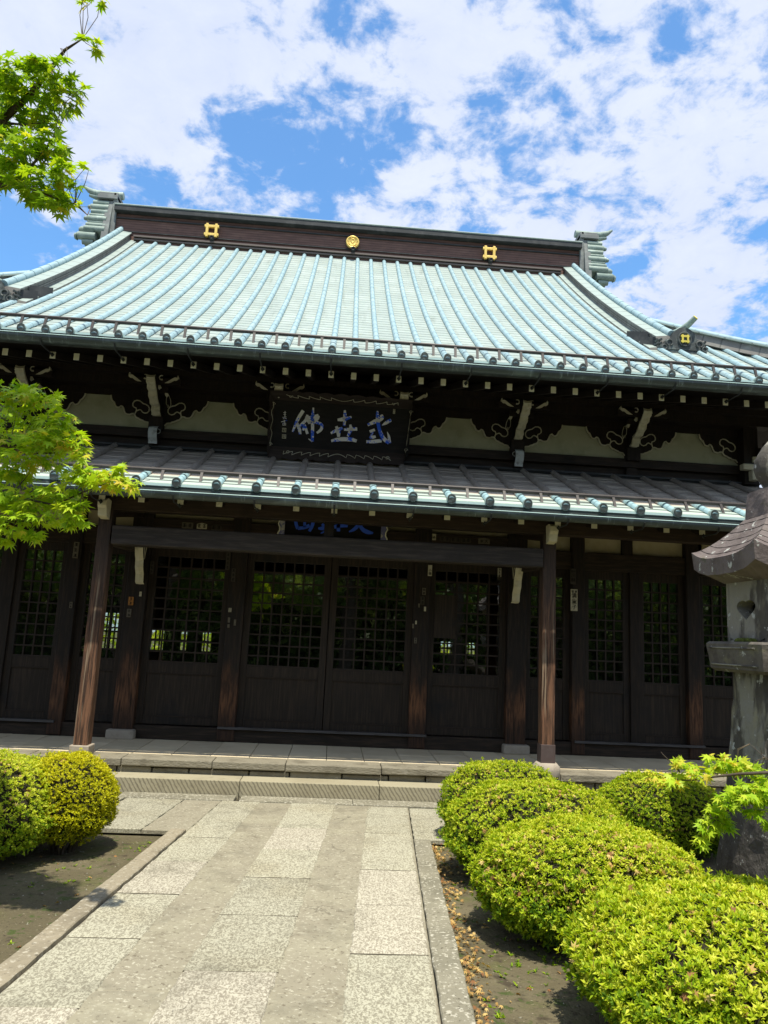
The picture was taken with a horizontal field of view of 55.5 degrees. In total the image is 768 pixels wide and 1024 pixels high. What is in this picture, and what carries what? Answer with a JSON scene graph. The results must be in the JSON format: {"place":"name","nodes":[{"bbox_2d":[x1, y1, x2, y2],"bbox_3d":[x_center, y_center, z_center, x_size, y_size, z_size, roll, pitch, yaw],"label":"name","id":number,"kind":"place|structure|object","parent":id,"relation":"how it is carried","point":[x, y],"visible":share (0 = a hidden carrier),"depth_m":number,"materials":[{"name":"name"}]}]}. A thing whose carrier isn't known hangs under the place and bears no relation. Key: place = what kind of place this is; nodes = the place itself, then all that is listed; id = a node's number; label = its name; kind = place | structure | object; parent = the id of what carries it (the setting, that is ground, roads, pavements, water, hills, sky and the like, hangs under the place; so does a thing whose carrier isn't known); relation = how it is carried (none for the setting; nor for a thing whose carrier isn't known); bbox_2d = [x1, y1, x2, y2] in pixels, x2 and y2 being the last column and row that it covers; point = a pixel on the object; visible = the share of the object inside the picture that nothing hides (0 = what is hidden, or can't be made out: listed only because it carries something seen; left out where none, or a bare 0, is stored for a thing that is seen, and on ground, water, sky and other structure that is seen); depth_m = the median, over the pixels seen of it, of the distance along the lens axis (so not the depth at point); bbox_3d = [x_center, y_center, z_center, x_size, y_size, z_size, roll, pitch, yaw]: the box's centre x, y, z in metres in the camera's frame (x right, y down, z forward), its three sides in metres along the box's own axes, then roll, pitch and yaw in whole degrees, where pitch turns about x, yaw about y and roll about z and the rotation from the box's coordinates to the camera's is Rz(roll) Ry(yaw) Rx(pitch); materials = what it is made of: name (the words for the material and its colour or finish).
{"place":"outdoors","nodes":[
{"label":"outdoors","id":0,"kind":"place"},
{"bbox_2d":[0,632,716,1023],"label":"ground","id":1,"kind":"structure","parent":0,"point":[538,1002],"depth_m":3.99,"materials":[{"name":"soil"}]},
{"bbox_2d":[0,748,56,861],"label":"azalea bush","id":2,"kind":"object","parent":1,"relation":"on","point":[22,815],"visible":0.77,"depth_m":4.78,"materials":[{"name":"green plant"}]},
{"bbox_2d":[0,0,109,222],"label":"maple tree","id":3,"kind":"object","parent":1,"relation":"on","point":[24,183],"visible":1,"depth_m":3.63,"materials":[{"name":"green plant"}]},
{"bbox_2d":[0,378,148,553],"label":"maple tree","id":4,"kind":"object","parent":1,"relation":"on","point":[25,506],"visible":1,"depth_m":3.84,"materials":[{"name":"green plant"}]},
{"bbox_2d":[33,747,121,854],"bbox_3d":[-2.290,2.091,5.254,0.741,0.755,0.819,3,-10,-4],"label":"azalea bush","id":5,"kind":"object","parent":1,"relation":"on","point":[85,792],"visible":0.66,"depth_m":5.07,"materials":[{"name":"green plant"}]},
{"bbox_2d":[0,828,185,992],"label":"kerb","id":6,"kind":"structure","parent":1,"relation":"on","point":[22,960],"depth_m":3.82,"materials":[{"name":"grey stone"}]},
{"bbox_2d":[101,800,438,1006],"bbox_3d":[-1.154,1.853,1.995,4.661,0.231,10.700,3,-10,-4],"label":"path bed","id":7,"kind":"object","parent":1,"relation":"on","point":[238,800],"depth_m":5.74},
{"bbox_2d":[1,800,440,1023],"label":"concrete strips","id":8,"kind":"object","parent":7,"relation":"on","point":[138,983],"visible":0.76,"depth_m":3.76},
{"bbox_2d":[0,797,451,1023],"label":"paving slabs","id":9,"kind":"structure","parent":7,"relation":"on","point":[60,982],"depth_m":3.76,"materials":[{"name":"stone"}]},
{"bbox_2d":[64,825,428,1009],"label":"slab joints","id":10,"kind":"object","parent":9,"relation":"on","point":[265,915],"visible":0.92,"depth_m":3.98,"materials":[{"name":"grey"}]},
{"bbox_2d":[106,771,447,809],"bbox_3d":[-0.674,2.856,7.431,6.397,0.220,0.720,3,-10,-4],"label":"stone step","id":11,"kind":"object","parent":1,"relation":"on","point":[341,791],"visible":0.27,"depth_m":7.29,"materials":[{"name":"stone"}]},
{"bbox_2d":[2,843,560,1023],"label":"fallen leaves","id":12,"kind":"object","parent":1,"relation":"on","point":[453,923],"visible":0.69,"depth_m":3.73,"materials":[{"name":"brown plant"}]},
{"bbox_2d":[103,613,474,653],"bbox_3d":[-1.042,3.843,20.377,19.270,2.737,0.843,3,-10,-4],"label":"hedge","id":13,"kind":"object","parent":1,"relation":"on","point":[153,635],"depth_m":20.02,"materials":[{"name":"green plant"}]},
{"bbox_2d":[9,840,576,1018],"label":"weeds","id":14,"kind":"object","parent":1,"relation":"on","point":[499,1012],"visible":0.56,"depth_m":3.69,"materials":[{"name":"green plant"}]},
{"bbox_2d":[3,838,592,1021],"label":"pebbles","id":15,"kind":"object","parent":1,"relation":"on","point":[115,866],"visible":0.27,"depth_m":4.19,"materials":[{"name":"stone"}]},
{"bbox_2d":[0,733,726,797],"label":"stone platform","id":16,"kind":"structure","parent":1,"relation":"on","point":[272,760],"depth_m":7.94,"materials":[{"name":"grey stone"}]},
{"bbox_2d":[0,186,767,776],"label":"temple hall","id":17,"kind":"structure","parent":16,"relation":"on","point":[554,500],"depth_m":9.31,"materials":[{"name":"brown wood"}]},
{"bbox_2d":[0,539,9,607],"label":"lattice door","id":18,"kind":"structure","parent":17,"relation":"in","point":[5,553],"depth_m":9.07,"materials":[{"name":"brown wood"}]},
{"bbox_2d":[0,540,68,718],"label":"lattice door","id":19,"kind":"structure","parent":17,"relation":"in","point":[27,679],"depth_m":8.92,"materials":[{"name":"brown wood"}]},
{"bbox_2d":[65,544,129,721],"bbox_3d":[-3.527,1.479,9.065,0.600,2.165,0.049,3,-10,-4],"label":"lattice door","id":20,"kind":"structure","parent":17,"relation":"in","point":[106,688],"depth_m":9.00,"materials":[{"name":"brown wood"}]},
{"bbox_2d":[135,548,231,725],"bbox_3d":[-2.482,1.538,9.120,1.015,2.165,0.049,3,-10,-4],"label":"lattice door","id":21,"kind":"structure","parent":17,"relation":"in","point":[171,692],"depth_m":9.03,"materials":[{"name":"brown wood"}]},
{"bbox_2d":[235,553,331,729],"bbox_3d":[-1.248,1.607,9.176,1.060,2.165,0.049,3,-10,-4],"label":"lattice door","id":22,"kind":"structure","parent":17,"relation":"in","point":[277,697],"depth_m":9.09,"materials":[{"name":"brown wood"}]},
{"bbox_2d":[277,521,387,539],"bbox_3d":[-0.631,0.112,9.130,1.373,0.520,0.112,3,-10,-4],"label":"name plaque","id":23,"kind":"object","parent":17,"relation":"attached to","point":[340,530],"visible":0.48,"depth_m":9.12,"materials":[{"name":"blue paint"}]},
{"bbox_2d":[267,390,412,464],"bbox_3d":[-0.554,-1.048,9.240,1.821,0.830,0.353,3,-10,-4],"label":"name plaque","id":24,"kind":"object","parent":17,"relation":"attached to","point":[320,427],"visible":1,"depth_m":9.28,"materials":[{"name":"black wood"}]},
{"bbox_2d":[323,558,413,733],"bbox_3d":[-0.182,1.669,9.242,1.060,2.165,0.049,3,-10,-4],"label":"lattice door","id":25,"kind":"structure","parent":17,"relation":"in","point":[355,700],"depth_m":9.16,"materials":[{"name":"brown wood"}]},
{"bbox_2d":[425,563,506,737],"bbox_3d":[1.050,1.744,9.338,1.015,2.165,0.049,3,-10,-4],"label":"lattice door","id":26,"kind":"structure","parent":17,"relation":"in","point":[465,704],"depth_m":9.25,"materials":[{"name":"brown wood"}]},
{"bbox_2d":[525,569,569,739],"bbox_3d":[2.093,1.807,9.412,0.600,2.165,0.049,3,-10,-4],"label":"lattice door","id":27,"kind":"structure","parent":17,"relation":"in","point":[532,683],"depth_m":9.35,"materials":[{"name":"brown wood"}]},
{"bbox_2d":[585,570,629,742],"bbox_3d":[2.864,1.848,9.440,0.625,2.165,0.049,3,-10,-4],"label":"lattice door","id":28,"kind":"structure","parent":17,"relation":"in","point":[607,703],"depth_m":9.36,"materials":[{"name":"brown wood"}]},
{"bbox_2d":[638,573,686,744],"bbox_3d":[3.602,1.891,9.486,0.635,2.165,0.049,3,-10,-4],"label":"lattice door","id":29,"kind":"structure","parent":17,"relation":"in","point":[662,705],"depth_m":9.41,"materials":[{"name":"brown wood"}]},
{"bbox_2d":[699,577,732,746],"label":"lattice door","id":30,"kind":"structure","parent":17,"relation":"in","point":[717,701],"depth_m":9.44,"materials":[{"name":"brown wood"}]},
{"bbox_2d":[413,839,475,1023],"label":"kerb","id":31,"kind":"structure","parent":1,"relation":"on","point":[455,1006],"depth_m":3.63,"materials":[{"name":"stone"}]},
{"bbox_2d":[435,756,557,824],"bbox_3d":[0.989,2.414,6.051,1.148,0.734,0.882,3,-10,-4],"label":"azalea bush","id":32,"kind":"object","parent":1,"relation":"on","point":[469,777],"visible":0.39,"depth_m":5.97,"materials":[{"name":"green plant"}]},
{"bbox_2d":[436,776,634,869],"bbox_3d":[1.063,2.236,5.117,1.420,0.721,1.028,3,-10,-4],"label":"azalea bush","id":33,"kind":"object","parent":1,"relation":"on","point":[476,816],"visible":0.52,"depth_m":4.95,"materials":[{"name":"green plant"}]},
{"bbox_2d":[463,811,712,947],"bbox_3d":[1.130,2.048,4.062,1.360,0.678,1.091,3,-10,-4],"label":"azalea bush","id":34,"kind":"object","parent":1,"relation":"on","point":[538,876],"visible":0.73,"depth_m":3.80,"materials":[{"name":"green plant"}]},
{"bbox_2d":[552,869,767,1023],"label":"azalea bush","id":35,"kind":"object","parent":1,"relation":"on","point":[690,949],"visible":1,"depth_m":2.75,"materials":[{"name":"green plant"}]},
{"bbox_2d":[597,769,724,858],"bbox_3d":[2.305,2.503,6.063,1.177,0.685,1.016,3,-10,-4],"label":"azalea bush","id":36,"kind":"object","parent":1,"relation":"on","point":[673,814],"visible":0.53,"depth_m":5.75,"materials":[{"name":"green plant"}]},
{"bbox_2d":[638,744,767,852],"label":"maple tree","id":37,"kind":"object","parent":1,"relation":"on","point":[716,821],"visible":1,"depth_m":3.33,"materials":[{"name":"green plant"}]},
{"bbox_2d":[692,442,767,879],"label":"stone lantern","id":38,"kind":"object","parent":1,"relation":"on","point":[735,560],"visible":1,"depth_m":5.15,"materials":[{"name":"grey stone"}]},
{"bbox_2d":[0,0,767,647],"label":"sky","id":39,"kind":"structure","parent":0,"point":[645,122],"materials":[{"name":"blue"}]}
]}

